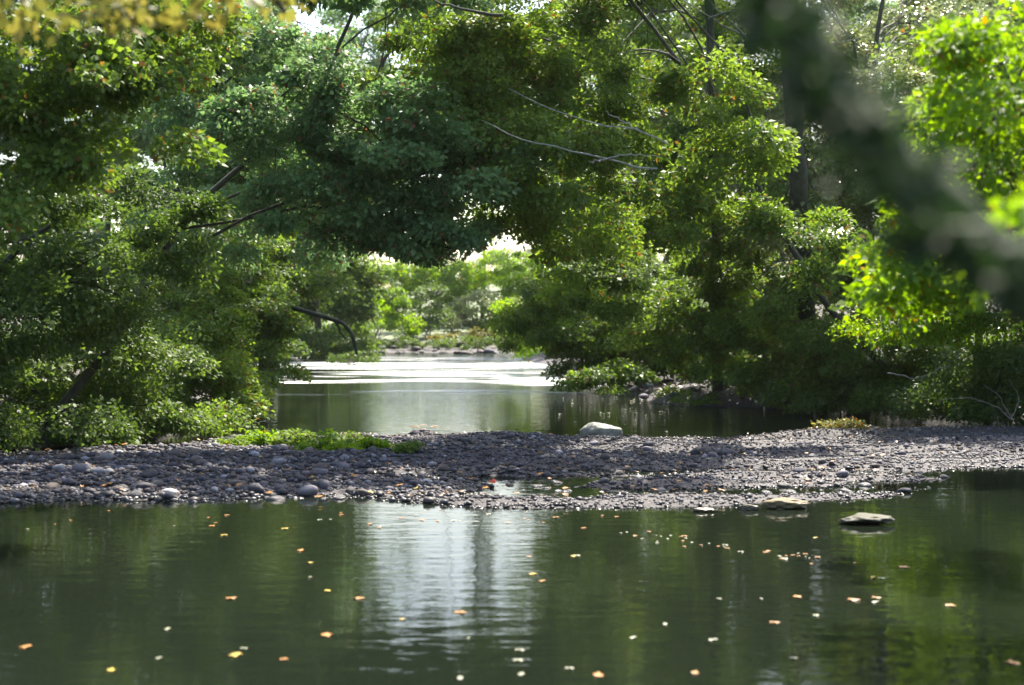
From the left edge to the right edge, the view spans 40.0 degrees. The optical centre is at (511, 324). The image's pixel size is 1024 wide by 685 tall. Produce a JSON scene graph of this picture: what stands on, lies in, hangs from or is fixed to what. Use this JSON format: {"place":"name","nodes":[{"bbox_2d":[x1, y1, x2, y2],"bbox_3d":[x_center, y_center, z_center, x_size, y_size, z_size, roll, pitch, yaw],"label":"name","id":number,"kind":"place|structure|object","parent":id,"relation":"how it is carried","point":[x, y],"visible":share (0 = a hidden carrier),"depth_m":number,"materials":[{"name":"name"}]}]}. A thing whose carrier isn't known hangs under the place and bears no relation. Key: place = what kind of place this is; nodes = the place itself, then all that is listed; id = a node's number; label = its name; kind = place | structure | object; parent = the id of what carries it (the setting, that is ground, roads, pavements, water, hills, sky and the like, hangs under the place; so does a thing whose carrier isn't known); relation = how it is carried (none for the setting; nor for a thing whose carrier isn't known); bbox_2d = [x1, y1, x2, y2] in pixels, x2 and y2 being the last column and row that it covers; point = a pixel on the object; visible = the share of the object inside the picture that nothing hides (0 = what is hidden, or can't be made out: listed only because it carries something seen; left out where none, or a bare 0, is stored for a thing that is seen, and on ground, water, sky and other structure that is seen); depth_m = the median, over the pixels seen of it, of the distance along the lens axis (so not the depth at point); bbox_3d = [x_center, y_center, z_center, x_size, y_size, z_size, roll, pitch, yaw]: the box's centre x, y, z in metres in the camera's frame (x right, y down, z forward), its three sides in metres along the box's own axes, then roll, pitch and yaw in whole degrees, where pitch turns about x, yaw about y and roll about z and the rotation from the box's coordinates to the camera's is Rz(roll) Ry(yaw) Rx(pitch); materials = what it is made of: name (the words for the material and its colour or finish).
{"place":"outdoors","nodes":[
{"label":"outdoors","id":0,"kind":"place"},
{"bbox_2d":[0,0,1016,274],"label":"sky","id":1,"kind":"structure","parent":0,"point":[510,244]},
{"bbox_2d":[0,352,1023,684],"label":"water","id":2,"kind":"structure","parent":0,"point":[92,592],"depth_m":9.53,"materials":[{"name":"liquid"}]},
{"bbox_2d":[692,507,715,511],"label":"rock","id":3,"kind":"object","parent":2,"relation":"on","point":[705,509],"visible":1,"depth_m":12.74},
{"bbox_2d":[737,504,759,510],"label":"rock","id":4,"kind":"object","parent":2,"relation":"on","point":[747,507],"visible":1,"depth_m":12.87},
{"bbox_2d":[762,497,808,509],"bbox_3d":[2.532,1.661,12.995,0.433,0.121,0.170,0,0,0],"label":"rock","id":5,"kind":"object","parent":2,"relation":"on","point":[786,503],"visible":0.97,"depth_m":12.94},
{"bbox_2d":[837,513,895,523],"bbox_3d":[3.028,1.661,12.008,0.486,0.106,0.300,0,0,0],"label":"rock","id":6,"kind":"object","parent":2,"relation":"on","point":[863,518],"visible":1,"depth_m":11.92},
{"bbox_2d":[0,275,1023,507],"bbox_3d":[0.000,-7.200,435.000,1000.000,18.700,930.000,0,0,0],"label":"ground","id":7,"kind":"structure","parent":0,"point":[727,399],"depth_m":17.00,"materials":[{"name":"gravel"}]},
{"bbox_2d":[43,482,59,488],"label":"stone","id":8,"kind":"object","parent":7,"relation":"on","point":[51,485],"visible":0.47,"depth_m":14.20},
{"bbox_2d":[0,0,114,310],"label":"tree","id":9,"kind":"object","parent":7,"relation":"on","point":[30,73],"visible":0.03,"depth_m":67.45,"materials":[{"name":"green plant"}]},
{"bbox_2d":[56,487,72,493],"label":"stone","id":10,"kind":"object","parent":7,"relation":"on","point":[67,490],"visible":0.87,"depth_m":13.83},
{"bbox_2d":[72,463,91,472],"bbox_3d":[-4.645,1.558,15.188,0.210,0.128,0.161,0,0,-27],"label":"stone","id":11,"kind":"object","parent":7,"relation":"on","point":[80,467],"visible":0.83,"depth_m":15.14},
{"bbox_2d":[90,467,104,473],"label":"stone","id":12,"kind":"object","parent":7,"relation":"on","point":[98,470],"visible":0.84,"depth_m":15.08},
{"bbox_2d":[30,0,172,309],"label":"tree","id":13,"kind":"object","parent":7,"relation":"on","point":[106,228],"visible":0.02,"depth_m":80.13,"materials":[{"name":"green plant"}]},
{"bbox_2d":[99,452,114,459],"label":"stone","id":14,"kind":"object","parent":7,"relation":"on","point":[106,455],"visible":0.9,"depth_m":16.82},
{"bbox_2d":[0,257,230,454],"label":"shrub","id":15,"kind":"object","parent":7,"relation":"on","point":[95,399],"visible":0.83,"depth_m":19.66,"materials":[{"name":"green plant"}]},
{"bbox_2d":[0,162,236,399],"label":"tree","id":16,"kind":"object","parent":7,"relation":"on","point":[52,274],"visible":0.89,"depth_m":17.75,"materials":[{"name":"green plant"}]},
{"bbox_2d":[0,0,260,255],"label":"tree","id":17,"kind":"object","parent":7,"relation":"on","point":[88,75],"visible":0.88,"depth_m":12.17,"materials":[{"name":"green plant"}]},
{"bbox_2d":[124,490,144,497],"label":"stone","id":18,"kind":"object","parent":7,"relation":"on","point":[137,493],"visible":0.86,"depth_m":13.68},
{"bbox_2d":[141,469,158,477],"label":"stone","id":19,"kind":"object","parent":7,"relation":"on","point":[148,473],"visible":0.92,"depth_m":14.98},
{"bbox_2d":[106,1,208,317],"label":"tree","id":20,"kind":"object","parent":7,"relation":"on","point":[141,147],"visible":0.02,"depth_m":76.15,"materials":[{"name":"green plant"}]},
{"bbox_2d":[151,480,163,486],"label":"stone","id":21,"kind":"object","parent":7,"relation":"on","point":[158,483],"visible":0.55,"depth_m":14.50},
{"bbox_2d":[0,0,319,57],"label":"tree","id":22,"kind":"object","parent":7,"relation":"on","point":[18,28],"visible":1,"depth_m":5.16,"materials":[{"name":"yellow plant"}]},
{"bbox_2d":[167,448,181,454],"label":"stone","id":23,"kind":"object","parent":7,"relation":"on","point":[173,451],"visible":0.66,"depth_m":17.13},
{"bbox_2d":[115,261,276,431],"bbox_3d":[-5.745,0.253,23.701,3.526,2.850,4.962,0,0,0],"label":"shrub","id":24,"kind":"object","parent":7,"relation":"on","point":[238,388],"visible":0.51,"depth_m":24.25,"materials":[{"name":"green plant"}]},
{"bbox_2d":[48,0,367,373],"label":"tree","id":25,"kind":"object","parent":7,"relation":"on","point":[265,56],"visible":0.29,"depth_m":27.03,"materials":[{"name":"green plant"}]},
{"bbox_2d":[96,206,358,343],"bbox_3d":[-7.152,-0.769,34.595,7.029,4.824,4.520,0,0,-32],"label":"tree","id":26,"kind":"object","parent":7,"relation":"on","point":[271,252],"visible":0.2,"depth_m":34.16,"materials":[{"name":"green plant"}]},
{"bbox_2d":[209,433,256,445],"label":"plant","id":27,"kind":"object","parent":7,"relation":"on","point":[237,440],"visible":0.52,"depth_m":19.04,"materials":[{"name":"green plant"}]},
{"bbox_2d":[227,480,245,485],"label":"stone","id":28,"kind":"object","parent":7,"relation":"on","point":[232,482],"visible":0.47,"depth_m":14.62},
{"bbox_2d":[175,0,311,357],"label":"tree","id":29,"kind":"object","parent":7,"relation":"on","point":[261,19],"depth_m":71.91,"materials":[{"name":"green plant"}]},
{"bbox_2d":[179,314,311,359],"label":"shrub","id":30,"kind":"object","parent":7,"relation":"on","point":[298,346],"visible":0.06,"depth_m":42.71,"materials":[{"name":"green plant"}]},
{"bbox_2d":[190,279,314,394],"bbox_3d":[-6.236,0.304,33.287,3.176,2.821,2.912,0,0,18],"label":"shrub","id":31,"kind":"object","parent":7,"relation":"on","point":[281,321],"visible":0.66,"depth_m":32.92,"materials":[{"name":"green plant"}]},
{"bbox_2d":[160,16,350,289],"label":"tree","id":32,"kind":"object","parent":7,"relation":"on","point":[336,264],"visible":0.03,"depth_m":56.15,"materials":[{"name":"green plant"}]},
{"bbox_2d":[248,483,264,492],"bbox_3d":[-2.551,1.640,14.004,0.145,0.120,0.229,-6,9,-32],"label":"stone","id":33,"kind":"object","parent":7,"relation":"on","point":[256,487],"visible":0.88,"depth_m":13.94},
{"bbox_2d":[238,426,279,444],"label":"plant","id":34,"kind":"object","parent":7,"relation":"on","point":[260,438],"visible":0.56,"depth_m":19.47,"materials":[{"name":"green plant"}]},
{"bbox_2d":[274,484,288,489],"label":"stone","id":35,"kind":"object","parent":7,"relation":"on","point":[279,486],"visible":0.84,"depth_m":14.03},
{"bbox_2d":[265,428,317,445],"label":"plant","id":36,"kind":"object","parent":7,"relation":"on","point":[299,436],"visible":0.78,"depth_m":19.24,"materials":[{"name":"green plant"}]},
{"bbox_2d":[42,0,558,423],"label":"tree","id":37,"kind":"object","parent":7,"relation":"on","point":[369,185],"visible":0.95,"depth_m":18.83,"materials":[{"name":"green plant"}]},
{"bbox_2d":[247,300,357,354],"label":"dead branch","id":38,"kind":"object","parent":7,"relation":"on","point":[336,321],"visible":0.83,"depth_m":31.97,"materials":[{"name":"wood"}]},
{"bbox_2d":[298,485,317,495],"bbox_3d":[-2.026,1.658,13.996,0.168,0.131,0.211,0,0,15],"label":"stone","id":39,"kind":"object","parent":7,"relation":"on","point":[308,490],"visible":0.95,"depth_m":13.93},
{"bbox_2d":[310,468,328,473],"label":"stone","id":40,"kind":"object","parent":7,"relation":"on","point":[321,470],"visible":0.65,"depth_m":15.34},
{"bbox_2d":[312,463,328,468],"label":"stone","id":41,"kind":"object","parent":7,"relation":"on","point":[321,465],"visible":0.61,"depth_m":15.90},
{"bbox_2d":[251,34,391,360],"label":"tree","id":42,"kind":"object","parent":7,"relation":"on","point":[357,310],"visible":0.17,"depth_m":68.23,"materials":[{"name":"green plant"}]},
{"bbox_2d":[293,428,353,449],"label":"plant","id":43,"kind":"object","parent":7,"relation":"on","point":[303,445],"visible":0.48,"depth_m":18.43,"materials":[{"name":"green plant"}]},
{"bbox_2d":[319,480,330,488],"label":"stone","id":44,"kind":"object","parent":7,"relation":"on","point":[323,484],"visible":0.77,"depth_m":14.21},
{"bbox_2d":[320,440,362,450],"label":"plant","id":45,"kind":"object","parent":7,"relation":"on","point":[339,446],"visible":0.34,"depth_m":17.60,"materials":[{"name":"green plant"}]},
{"bbox_2d":[336,462,350,467],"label":"stone","id":46,"kind":"object","parent":7,"relation":"on","point":[343,464],"visible":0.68,"depth_m":16.24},
{"bbox_2d":[305,269,390,330],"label":"shrub","id":47,"kind":"object","parent":7,"relation":"on","point":[384,285],"visible":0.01,"depth_m":80.25,"materials":[{"name":"green plant"}]},
{"bbox_2d":[325,350,381,363],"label":"shrub","id":48,"kind":"object","parent":7,"relation":"on","point":[345,359],"visible":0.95,"depth_m":60.04,"materials":[{"name":"green plant"}]},
{"bbox_2d":[329,430,379,447],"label":"plant","id":49,"kind":"object","parent":7,"relation":"on","point":[352,438],"visible":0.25,"depth_m":18.86,"materials":[{"name":"green plant"}]},
{"bbox_2d":[354,488,369,495],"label":"stone","id":50,"kind":"object","parent":7,"relation":"on","point":[358,492],"visible":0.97,"depth_m":13.90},
{"bbox_2d":[311,286,426,340],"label":"shrub","id":51,"kind":"object","parent":7,"relation":"on","point":[390,319],"visible":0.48,"depth_m":90.03,"materials":[{"name":"green plant"}]},
{"bbox_2d":[354,435,394,448],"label":"plant","id":52,"kind":"object","parent":7,"relation":"on","point":[365,443],"visible":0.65,"depth_m":18.18,"materials":[{"name":"green plant"}]},
{"bbox_2d":[314,0,447,320],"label":"tree","id":53,"kind":"object","parent":7,"relation":"on","point":[335,16],"visible":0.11,"depth_m":111.82,"materials":[{"name":"green plant"}]},
{"bbox_2d":[391,439,426,453],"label":"plant","id":54,"kind":"object","parent":7,"relation":"on","point":[409,447],"visible":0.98,"depth_m":17.20,"materials":[{"name":"green plant"}]},
{"bbox_2d":[408,429,432,435],"bbox_3d":[-1.381,1.652,21.241,0.393,0.160,0.236,0,0,0],"label":"rock","id":55,"kind":"object","parent":7,"relation":"on","point":[416,431],"visible":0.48,"depth_m":21.19,"materials":[{"name":"stone"}]},
{"bbox_2d":[336,334,509,350],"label":"shrub","id":56,"kind":"object","parent":7,"relation":"on","point":[445,342],"visible":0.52,"depth_m":87.12,"materials":[{"name":"green plant"}]},
{"bbox_2d":[393,283,454,339],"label":"shrub","id":57,"kind":"object","parent":7,"relation":"on","point":[437,307],"visible":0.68,"depth_m":94.15,"materials":[{"name":"grey green leaves"},{"name":"bark"}]},
{"bbox_2d":[311,247,540,323],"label":"shrub","id":58,"kind":"object","parent":7,"relation":"on","point":[471,279],"visible":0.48,"depth_m":110.99,"materials":[{"name":"green plant"}]},
{"bbox_2d":[437,464,449,470],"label":"stone","id":59,"kind":"object","parent":7,"relation":"on","point":[443,467],"visible":1,"depth_m":15.94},
{"bbox_2d":[225,0,666,373],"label":"tree","id":60,"kind":"object","parent":7,"relation":"on","point":[367,80],"visible":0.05,"depth_m":39.68,"materials":[{"name":"green plant"}]},
{"bbox_2d":[425,326,503,344],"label":"shrub","id":61,"kind":"object","parent":7,"relation":"on","point":[474,333],"visible":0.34,"depth_m":90.42,"materials":[{"name":"green plant"}]},
{"bbox_2d":[432,0,502,16],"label":"dead branch","id":62,"kind":"object","parent":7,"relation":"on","point":[477,11],"visible":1,"depth_m":14.99,"materials":[{"name":"wood"}]},
{"bbox_2d":[435,289,524,336],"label":"shrub","id":63,"kind":"object","parent":7,"relation":"on","point":[457,321],"visible":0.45,"depth_m":97.17,"materials":[{"name":"green plant"}]},
{"bbox_2d":[1,424,1019,496],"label":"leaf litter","id":64,"kind":"object","parent":7,"relation":"on","point":[229,485],"visible":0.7,"depth_m":16.53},
{"bbox_2d":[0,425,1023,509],"bbox_3d":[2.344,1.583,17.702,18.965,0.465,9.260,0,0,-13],"label":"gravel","id":65,"kind":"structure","parent":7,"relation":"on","point":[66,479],"depth_m":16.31,"materials":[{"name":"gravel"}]},
{"bbox_2d":[136,482,156,488],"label":"stone","id":66,"kind":"object","parent":65,"relation":"on","point":[142,485],"visible":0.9,"depth_m":13.97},
{"bbox_2d":[162,492,177,499],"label":"stone","id":67,"kind":"object","parent":65,"relation":"on","point":[168,495],"visible":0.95,"depth_m":13.61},
{"bbox_2d":[161,488,180,494],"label":"stone","id":68,"kind":"object","parent":65,"relation":"on","point":[171,490],"visible":0.61,"depth_m":13.79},
{"bbox_2d":[265,495,285,499],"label":"stone","id":69,"kind":"object","parent":65,"relation":"on","point":[277,497],"visible":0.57,"depth_m":13.62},
{"bbox_2d":[580,422,622,436],"bbox_3d":[1.329,1.600,21.055,0.585,0.286,0.495,0,0,-23],"label":"rock","id":70,"kind":"object","parent":65,"relation":"on","point":[596,429],"visible":0.69,"depth_m":20.89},
{"bbox_2d":[691,447,714,454],"bbox_3d":[2.414,1.631,17.674,0.298,0.188,0.231,0,0,27],"label":"rock","id":71,"kind":"object","parent":65,"relation":"on","point":[699,450],"visible":0.45,"depth_m":17.61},
{"bbox_2d":[717,448,733,455],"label":"rock","id":72,"kind":"object","parent":65,"relation":"on","point":[722,451],"visible":0.54,"depth_m":17.78,"materials":[{"name":"stone"}]},
{"bbox_2d":[897,488,911,492],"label":"stone","id":73,"kind":"object","parent":65,"relation":"on","point":[904,490],"visible":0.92,"depth_m":14.21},
{"bbox_2d":[493,248,536,278],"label":"shrub","id":74,"kind":"object","parent":7,"relation":"on","point":[528,252],"visible":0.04,"depth_m":146.90,"materials":[{"name":"green plant"}]},
{"bbox_2d":[487,282,619,362],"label":"shrub","id":75,"kind":"object","parent":7,"relation":"on","point":[526,350],"visible":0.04,"depth_m":48.71,"materials":[{"name":"green plant"}]},
{"bbox_2d":[477,270,666,395],"bbox_3d":[1.481,0.110,35.518,5.461,3.118,4.573,0,0,25],"label":"shrub","id":76,"kind":"object","parent":7,"relation":"on","point":[534,322],"visible":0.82,"depth_m":35.09,"materials":[{"name":"green plant"}]},
{"bbox_2d":[533,10,631,191],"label":"tree","id":77,"kind":"object","parent":7,"relation":"on","point":[588,81],"depth_m":110.04,"materials":[{"name":"green plant"}]},
{"bbox_2d":[543,0,680,291],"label":"tree","id":78,"kind":"object","parent":7,"relation":"on","point":[593,78],"visible":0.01,"depth_m":81.57,"materials":[{"name":"green plant"}]},
{"bbox_2d":[373,0,890,369],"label":"tree","id":79,"kind":"object","parent":7,"relation":"on","point":[462,48],"visible":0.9,"depth_m":19.98,"materials":[{"name":"green plant"}]},
{"bbox_2d":[481,120,659,169],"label":"dead branch","id":80,"kind":"object","parent":79,"relation":"attached to","point":[604,158],"visible":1,"depth_m":18.68,"materials":[{"name":"grey wood"}]},
{"bbox_2d":[510,89,666,144],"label":"dead branch","id":81,"kind":"object","parent":79,"relation":"attached to","point":[659,139],"visible":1,"depth_m":18.71,"materials":[{"name":"grey wood"}]},
{"bbox_2d":[536,252,768,379],"bbox_3d":[3.759,-0.317,36.715,6.780,3.973,4.993,0,0,31],"label":"shrub","id":82,"kind":"object","parent":7,"relation":"on","point":[654,268],"visible":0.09,"depth_m":35.83,"materials":[{"name":"green plant"}]},
{"bbox_2d":[605,0,729,283],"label":"tree","id":83,"kind":"object","parent":7,"relation":"on","point":[656,120],"visible":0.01,"depth_m":76.45,"materials":[{"name":"green plant"}]},
{"bbox_2d":[529,0,833,390],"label":"tree","id":84,"kind":"object","parent":7,"relation":"on","point":[674,129],"visible":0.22,"depth_m":27.08,"materials":[{"name":"green plant"}]},
{"bbox_2d":[682,0,769,54],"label":"dead branch","id":85,"kind":"object","parent":84,"relation":"attached to","point":[714,16],"visible":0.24,"depth_m":22.59,"materials":[{"name":"wood"}]},
{"bbox_2d":[591,257,816,378],"bbox_3d":[4.186,-0.085,30.517,5.086,2.802,5.688,0,0,0],"label":"shrub","id":86,"kind":"object","parent":7,"relation":"on","point":[669,318],"visible":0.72,"depth_m":29.30,"materials":[{"name":"green plant"}]},
{"bbox_2d":[706,9,723,370],"bbox_3d":[3.956,-2.648,27.460,0.278,7.331,7.071,0,0,11],"label":"tree","id":87,"kind":"object","parent":7,"relation":"on","point":[710,45],"visible":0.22,"depth_m":24.64,"materials":[{"name":"brown plant"}]},
{"bbox_2d":[649,378,789,409],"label":"shrub","id":88,"kind":"object","parent":7,"relation":"on","point":[706,400],"visible":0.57,"depth_m":29.54,"materials":[{"name":"green plant"}]},
{"bbox_2d":[673,25,789,307],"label":"tree","id":89,"kind":"object","parent":7,"relation":"on","point":[765,113],"visible":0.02,"depth_m":72.80,"materials":[{"name":"green plant"}]},
{"bbox_2d":[685,240,878,397],"bbox_3d":[5.497,-0.108,28.606,3.858,3.394,4.383,0,0,0],"label":"shrub","id":90,"kind":"object","parent":7,"relation":"on","point":[706,291],"visible":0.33,"depth_m":28.68,"materials":[{"name":"green plant"}]},
{"bbox_2d":[783,83,815,324],"bbox_3d":[5.577,-2.682,27.086,0.448,7.404,5.694,0,0,16],"label":"tree","id":91,"kind":"object","parent":7,"relation":"on","point":[798,194],"visible":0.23,"depth_m":25.64,"materials":[{"name":"brown plant"}]},
{"bbox_2d":[728,44,873,304],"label":"tree","id":92,"kind":"object","parent":7,"relation":"on","point":[777,111],"visible":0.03,"depth_m":69.29,"materials":[{"name":"green plant"}]},
{"bbox_2d":[675,343,972,411],"bbox_3d":[5.818,0.981,27.884,3.303,1.378,8.441,0,0,-27],"label":"shrub","id":93,"kind":"object","parent":7,"relation":"on","point":[873,366],"visible":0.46,"depth_m":25.82,"materials":[{"name":"green plant"}]},
{"bbox_2d":[810,416,872,429],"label":"plant","id":94,"kind":"object","parent":7,"relation":"on","point":[842,423],"visible":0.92,"depth_m":21.63,"materials":[{"name":"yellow plant"}]},
{"bbox_2d":[836,470,848,476],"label":"stone","id":95,"kind":"object","parent":7,"relation":"on","point":[843,473],"visible":0.99,"depth_m":15.37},
{"bbox_2d":[695,0,1023,330],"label":"tree","id":96,"kind":"object","parent":7,"relation":"on","point":[945,220],"visible":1,"depth_m":1.41,"materials":[{"name":"green plant"}]},
{"bbox_2d":[721,266,998,407],"bbox_3d":[6.522,0.224,26.691,4.813,2.805,4.332,0,0,0],"label":"shrub","id":97,"kind":"object","parent":7,"relation":"on","point":[842,356],"visible":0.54,"depth_m":26.08,"materials":[{"name":"green plant"}]},
{"bbox_2d":[728,0,1023,337],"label":"tree","id":98,"kind":"object","parent":7,"relation":"on","point":[893,18],"visible":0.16,"depth_m":28.42,"materials":[{"name":"green plant"}]},
{"bbox_2d":[827,0,935,232],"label":"tree","id":99,"kind":"object","parent":7,"relation":"on","point":[871,5],"visible":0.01,"depth_m":81.69,"materials":[{"name":"green plant"}]},
{"bbox_2d":[782,302,1023,426],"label":"shrub","id":100,"kind":"object","parent":7,"relation":"on","point":[999,367],"visible":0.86,"depth_m":22.91,"materials":[{"name":"green plant"}]},
{"bbox_2d":[824,122,1023,421],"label":"tree","id":101,"kind":"object","parent":7,"relation":"on","point":[937,331],"visible":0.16,"depth_m":22.51,"materials":[{"name":"green plant"}]},
{"bbox_2d":[940,380,1018,419],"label":"dead branch","id":102,"kind":"object","parent":101,"relation":"attached to","point":[1011,418],"visible":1,"depth_m":21.16,"materials":[{"name":"brown wood"}]},
{"bbox_2d":[828,0,1023,336],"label":"tree","id":103,"kind":"object","parent":7,"relation":"on","point":[966,42],"visible":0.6,"depth_m":8.01,"materials":[{"name":"green plant"}]},
{"bbox_2d":[887,0,1002,145],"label":"tree","id":104,"kind":"object","parent":7,"relation":"on","point":[908,88],"visible":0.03,"depth_m":78.34,"materials":[{"name":"green plant"}]},
{"bbox_2d":[867,18,1023,295],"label":"tree","id":105,"kind":"object","parent":7,"relation":"on","point":[882,217],"visible":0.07,"depth_m":11.57,"materials":[{"name":"green plant"}]},
{"bbox_2d":[952,0,1023,62],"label":"tree","id":106,"kind":"object","parent":7,"relation":"on","point":[1007,9],"visible":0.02,"depth_m":73.99,"materials":[{"name":"green plant"}]},
{"bbox_2d":[954,181,1023,312],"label":"tree","id":107,"kind":"object","parent":7,"relation":"on","point":[1014,217],"visible":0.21,"depth_m":3.42,"materials":[{"name":"green plant"}]},
{"bbox_2d":[634,303,998,399],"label":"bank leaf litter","id":108,"kind":"object","parent":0,"point":[742,398],"visible":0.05,"depth_m":33.24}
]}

